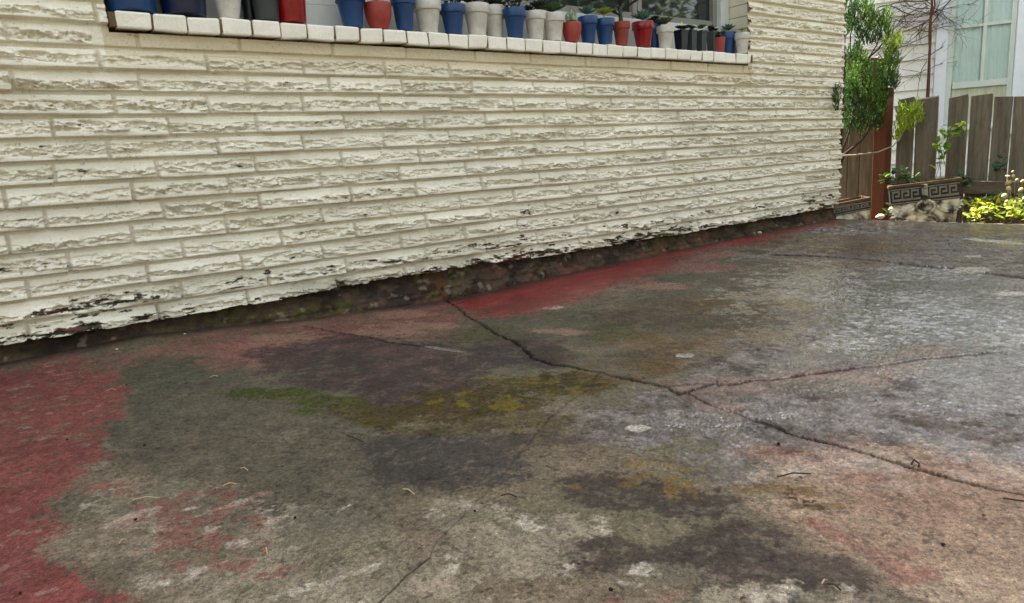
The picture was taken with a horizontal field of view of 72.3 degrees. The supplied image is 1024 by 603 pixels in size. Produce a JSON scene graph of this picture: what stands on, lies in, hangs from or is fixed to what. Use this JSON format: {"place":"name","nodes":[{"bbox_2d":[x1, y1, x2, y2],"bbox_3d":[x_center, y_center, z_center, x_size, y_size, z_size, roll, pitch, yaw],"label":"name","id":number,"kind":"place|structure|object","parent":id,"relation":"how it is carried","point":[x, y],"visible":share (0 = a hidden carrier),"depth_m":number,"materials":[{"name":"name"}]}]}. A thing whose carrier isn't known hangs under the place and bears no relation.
{"place":"outdoors","nodes":[
{"label":"outdoors","id":0,"kind":"place"},
{"bbox_2d":[0,219,1023,602],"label":"patio","id":1,"kind":"structure","parent":0,"point":[622,429],"depth_m":1.28,"materials":[{"name":"grey concrete"}]},
{"bbox_2d":[132,496,159,499],"bbox_3d":[-0.592,0.318,1.134,0.041,0.005,0.004,-5,11,-7],"label":"straw","id":2,"kind":"object","parent":1,"relation":"on","point":[145,496],"visible":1,"depth_m":1.13,"materials":[{"name":"beige plant"}]},
{"bbox_2d":[777,472,810,477],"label":"twig","id":3,"kind":"object","parent":1,"relation":"on","point":[792,473],"visible":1,"depth_m":1.08,"materials":[{"name":"brown wood"}]},
{"bbox_2d":[827,583,841,590],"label":"twig","id":4,"kind":"object","parent":1,"relation":"on","point":[836,586],"visible":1,"depth_m":0.80,"materials":[{"name":"brown wood"}]},
{"bbox_2d":[910,459,919,466],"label":"twig","id":5,"kind":"object","parent":1,"relation":"on","point":[913,460],"visible":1,"depth_m":1.09,"materials":[{"name":"brown wood"}]},
{"bbox_2d":[1003,497,1023,501],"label":"twig","id":6,"kind":"object","parent":1,"relation":"on","point":[1013,499],"visible":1,"depth_m":0.96,"materials":[{"name":"brown wood"}]},
{"bbox_2d":[889,196,1005,222],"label":"ground","id":7,"kind":"structure","parent":0,"point":[962,214],"depth_m":5.96,"materials":[{"name":"soil"}]},
{"bbox_2d":[0,0,845,362],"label":"house","id":8,"kind":"structure","parent":7,"relation":"on","point":[160,172],"depth_m":2.61,"materials":[{"name":"beige brick"}]},
{"bbox_2d":[105,0,156,13],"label":"potted plant","id":9,"kind":"object","parent":8,"relation":"on","point":[146,6],"visible":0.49,"depth_m":2.09,"materials":[{"name":"ceramic"}]},
{"bbox_2d":[159,0,206,17],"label":"potted plant","id":10,"kind":"object","parent":8,"relation":"on","point":[191,8],"visible":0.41,"depth_m":2.17,"materials":[{"name":"ceramic"}]},
{"bbox_2d":[214,0,240,18],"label":"potted plant","id":11,"kind":"object","parent":8,"relation":"on","point":[228,8],"visible":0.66,"depth_m":2.26,"materials":[{"name":"ceramic"}]},
{"bbox_2d":[241,0,254,20],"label":"potted plant","id":12,"kind":"object","parent":8,"relation":"on","point":[247,10],"visible":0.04,"depth_m":2.35,"materials":[{"name":"black plastic"}]},
{"bbox_2d":[252,0,279,21],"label":"potted plant","id":13,"kind":"object","parent":8,"relation":"on","point":[266,10],"visible":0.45,"depth_m":2.32,"materials":[{"name":"grey plastic"}]},
{"bbox_2d":[278,0,306,23],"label":"potted plant","id":14,"kind":"object","parent":8,"relation":"on","point":[292,11],"visible":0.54,"depth_m":2.37,"materials":[{"name":"ceramic"}]},
{"bbox_2d":[335,0,365,28],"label":"potted plant","id":15,"kind":"object","parent":8,"relation":"on","point":[351,13],"visible":0.8,"depth_m":2.51,"materials":[{"name":"ceramic"}]},
{"bbox_2d":[364,0,391,29],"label":"potted plant","id":16,"kind":"object","parent":8,"relation":"on","point":[378,13],"visible":0.87,"depth_m":2.56,"materials":[{"name":"ceramic"}]},
{"bbox_2d":[390,0,414,30],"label":"potted plant","id":17,"kind":"object","parent":8,"relation":"on","point":[403,12],"visible":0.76,"depth_m":2.63,"materials":[{"name":"ceramic"}]},
{"bbox_2d":[104,0,729,50],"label":"window","id":18,"kind":"structure","parent":8,"relation":"in","point":[318,12],"depth_m":3.48,"materials":[{"name":"glass"}]},
{"bbox_2d":[413,0,440,31],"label":"potted plant","id":19,"kind":"object","parent":8,"relation":"on","point":[427,13],"visible":0.8,"depth_m":2.69,"materials":[{"name":"ceramic"}]},
{"bbox_2d":[439,0,464,34],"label":"potted plant","id":20,"kind":"object","parent":8,"relation":"on","point":[451,12],"visible":0.88,"depth_m":2.76,"materials":[{"name":"ceramic"}]},
{"bbox_2d":[462,0,488,34],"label":"potted plant","id":21,"kind":"object","parent":8,"relation":"on","point":[476,13],"visible":0.8,"depth_m":2.82,"materials":[{"name":"ceramic"}]},
{"bbox_2d":[481,0,504,36],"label":"potted plant","id":22,"kind":"object","parent":8,"relation":"on","point":[494,27],"visible":0.7,"depth_m":2.96,"materials":[{"name":"ceramic"}]},
{"bbox_2d":[501,0,527,37],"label":"potted plant","id":23,"kind":"object","parent":8,"relation":"on","point":[514,16],"visible":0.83,"depth_m":2.94,"materials":[{"name":"ceramic"}]},
{"bbox_2d":[521,0,548,39],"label":"potted plant","id":24,"kind":"object","parent":8,"relation":"on","point":[534,19],"visible":0.84,"depth_m":3.00,"materials":[{"name":"ceramic"}]},
{"bbox_2d":[544,1,567,40],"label":"potted plant","id":25,"kind":"object","parent":8,"relation":"on","point":[553,25],"visible":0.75,"depth_m":3.06,"materials":[{"name":"ceramic"}]},
{"bbox_2d":[562,7,581,42],"bbox_3d":[0.268,-1.244,3.150,0.088,0.153,0.088,-4,11,-5],"label":"potted plant","id":26,"kind":"object","parent":8,"relation":"on","point":[572,27],"visible":0.99,"depth_m":3.13,"materials":[{"name":"ceramic"}]},
{"bbox_2d":[578,5,597,43],"bbox_3d":[0.350,-1.266,3.207,0.099,0.165,0.092,0,12,19],"label":"potted plant","id":27,"kind":"object","parent":8,"relation":"on","point":[589,23],"visible":0.84,"depth_m":3.18,"materials":[{"name":"ceramic"}]},
{"bbox_2d":[596,7,614,44],"bbox_3d":[0.434,-1.284,3.275,0.099,0.163,0.096,-3,11,5],"label":"potted plant","id":28,"kind":"object","parent":8,"relation":"on","point":[604,27],"visible":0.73,"depth_m":3.25,"materials":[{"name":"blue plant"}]},
{"bbox_2d":[606,0,637,45],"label":"potted plant","id":29,"kind":"object","parent":8,"relation":"on","point":[621,27],"visible":0.78,"depth_m":3.31,"materials":[{"name":"ceramic"}]},
{"bbox_2d":[631,9,653,47],"bbox_3d":[0.636,-1.335,3.435,0.119,0.174,0.111,-2,11,6],"label":"potted plant","id":30,"kind":"object","parent":8,"relation":"on","point":[643,29],"visible":0.94,"depth_m":3.40,"materials":[{"name":"ceramic"}]},
{"bbox_2d":[646,15,660,47],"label":"potted plant","id":31,"kind":"object","parent":8,"relation":"on","point":[654,42],"visible":0.46,"depth_m":3.54,"materials":[{"name":"ceramic"}]},
{"bbox_2d":[655,17,673,47],"bbox_3d":[0.764,-1.344,3.511,0.095,0.149,0.102,-2,11,6],"label":"potted plant","id":32,"kind":"object","parent":8,"relation":"on","point":[664,32],"visible":0.88,"depth_m":3.49,"materials":[{"name":"ceramic"}]},
{"bbox_2d":[674,22,688,49],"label":"potted plant","id":33,"kind":"object","parent":8,"relation":"on","point":[681,37],"visible":0.92,"depth_m":3.57,"materials":[{"name":"black plastic"}]},
{"bbox_2d":[686,24,697,50],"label":"potted plant","id":34,"kind":"object","parent":8,"relation":"on","point":[692,39],"visible":0.83,"depth_m":3.61,"materials":[{"name":"grey plastic"}]},
{"bbox_2d":[695,24,707,50],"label":"potted plant","id":35,"kind":"object","parent":8,"relation":"on","point":[701,40],"visible":0.81,"depth_m":3.65,"materials":[{"name":"grey plastic"}]},
{"bbox_2d":[707,25,718,51],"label":"potted plant","id":36,"kind":"object","parent":8,"relation":"on","point":[711,32],"visible":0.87,"depth_m":3.82,"materials":[{"name":"grey plastic"}]},
{"bbox_2d":[714,31,725,51],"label":"potted plant","id":37,"kind":"object","parent":8,"relation":"on","point":[720,42],"visible":0.94,"depth_m":3.75,"materials":[{"name":"ceramic"}]},
{"bbox_2d":[720,23,735,53],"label":"potted plant","id":38,"kind":"object","parent":8,"relation":"on","point":[729,42],"visible":0.63,"depth_m":3.90,"materials":[{"name":"ceramic"}]},
{"bbox_2d":[734,27,749,53],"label":"potted plant","id":39,"kind":"object","parent":8,"relation":"on","point":[741,38],"visible":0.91,"depth_m":3.87,"materials":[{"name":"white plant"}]},
{"bbox_2d":[832,195,870,219],"bbox_3d":[2.302,-0.594,4.790,0.254,0.204,0.184,-11,10,12],"label":"planter","id":40,"kind":"object","parent":7,"relation":"on","point":[858,207],"visible":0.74,"depth_m":4.70,"materials":[{"name":"stone"}]},
{"bbox_2d":[832,0,924,170],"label":"conifer shrub","id":41,"kind":"object","parent":7,"relation":"on","point":[870,14],"visible":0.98,"depth_m":4.79,"materials":[{"name":"green plant"}]},
{"bbox_2d":[876,214,884,218],"bbox_3d":[2.397,-0.554,4.564,0.052,0.032,0.056,-12,14,-37],"label":"pebble","id":42,"kind":"object","parent":7,"relation":"on","point":[880,216],"visible":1,"depth_m":4.55,"materials":[{"name":"stone"}]},
{"bbox_2d":[886,176,964,221],"bbox_3d":[2.653,-0.619,4.510,0.415,0.309,0.216,-4,10,26],"label":"planter","id":43,"kind":"object","parent":7,"relation":"on","point":[936,200],"visible":0.95,"depth_m":4.43,"materials":[{"name":"stone"}]},
{"bbox_2d":[879,165,920,186],"bbox_3d":[2.552,-0.817,4.591,0.233,0.155,0.265,-12,14,-36],"label":"ivy plant","id":44,"kind":"object","parent":43,"relation":"in","point":[888,178],"visible":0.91,"depth_m":4.58,"materials":[{"name":"green plant"}]},
{"bbox_2d":[956,154,1008,192],"bbox_3d":[2.933,-0.805,4.422,0.326,0.236,0.185,4,13,33],"label":"ivy plant","id":45,"kind":"object","parent":43,"relation":"in","point":[965,183],"visible":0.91,"depth_m":4.42,"materials":[{"name":"green plant"}]},
{"bbox_2d":[838,53,1023,223],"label":"fence","id":46,"kind":"object","parent":7,"relation":"on","point":[861,175],"visible":0.42,"depth_m":4.71,"materials":[{"name":"brown wood"}]},
{"bbox_2d":[931,121,966,178],"bbox_3d":[2.874,-0.921,4.627,0.214,0.512,0.210,6,15,41],"label":"climbing plant","id":47,"kind":"object","parent":46,"relation":"attached to","point":[946,145],"visible":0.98,"depth_m":4.57,"materials":[{"name":"green plant"}]},
{"bbox_2d":[838,0,1023,195],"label":"neighbour house","id":48,"kind":"structure","parent":7,"relation":"on","point":[990,60],"depth_m":7.26,"materials":[{"name":"white wood"}]},
{"bbox_2d":[852,0,986,97],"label":"climbing vine","id":49,"kind":"object","parent":48,"relation":"attached to","point":[932,12],"visible":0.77,"depth_m":7.25,"materials":[{"name":"plant"}]},
{"bbox_2d":[933,0,1023,138],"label":"window","id":50,"kind":"structure","parent":48,"relation":"in","point":[993,63],"depth_m":7.20,"materials":[{"name":"glass"}]},
{"bbox_2d":[882,187,1023,220],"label":"dark undergrowth","id":51,"kind":"object","parent":7,"relation":"on","point":[962,206],"visible":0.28,"depth_m":4.47,"materials":[{"name":"green plant"}]},
{"bbox_2d":[961,193,1023,223],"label":"yellow green plant","id":52,"kind":"object","parent":7,"relation":"on","point":[981,211],"visible":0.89,"depth_m":4.16,"materials":[{"name":"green plant"}]},
{"bbox_2d":[1001,170,1023,212],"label":"honesty plant","id":53,"kind":"object","parent":7,"relation":"on","point":[1006,195],"visible":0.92,"depth_m":4.04,"materials":[{"name":"beige plant"}]}
]}

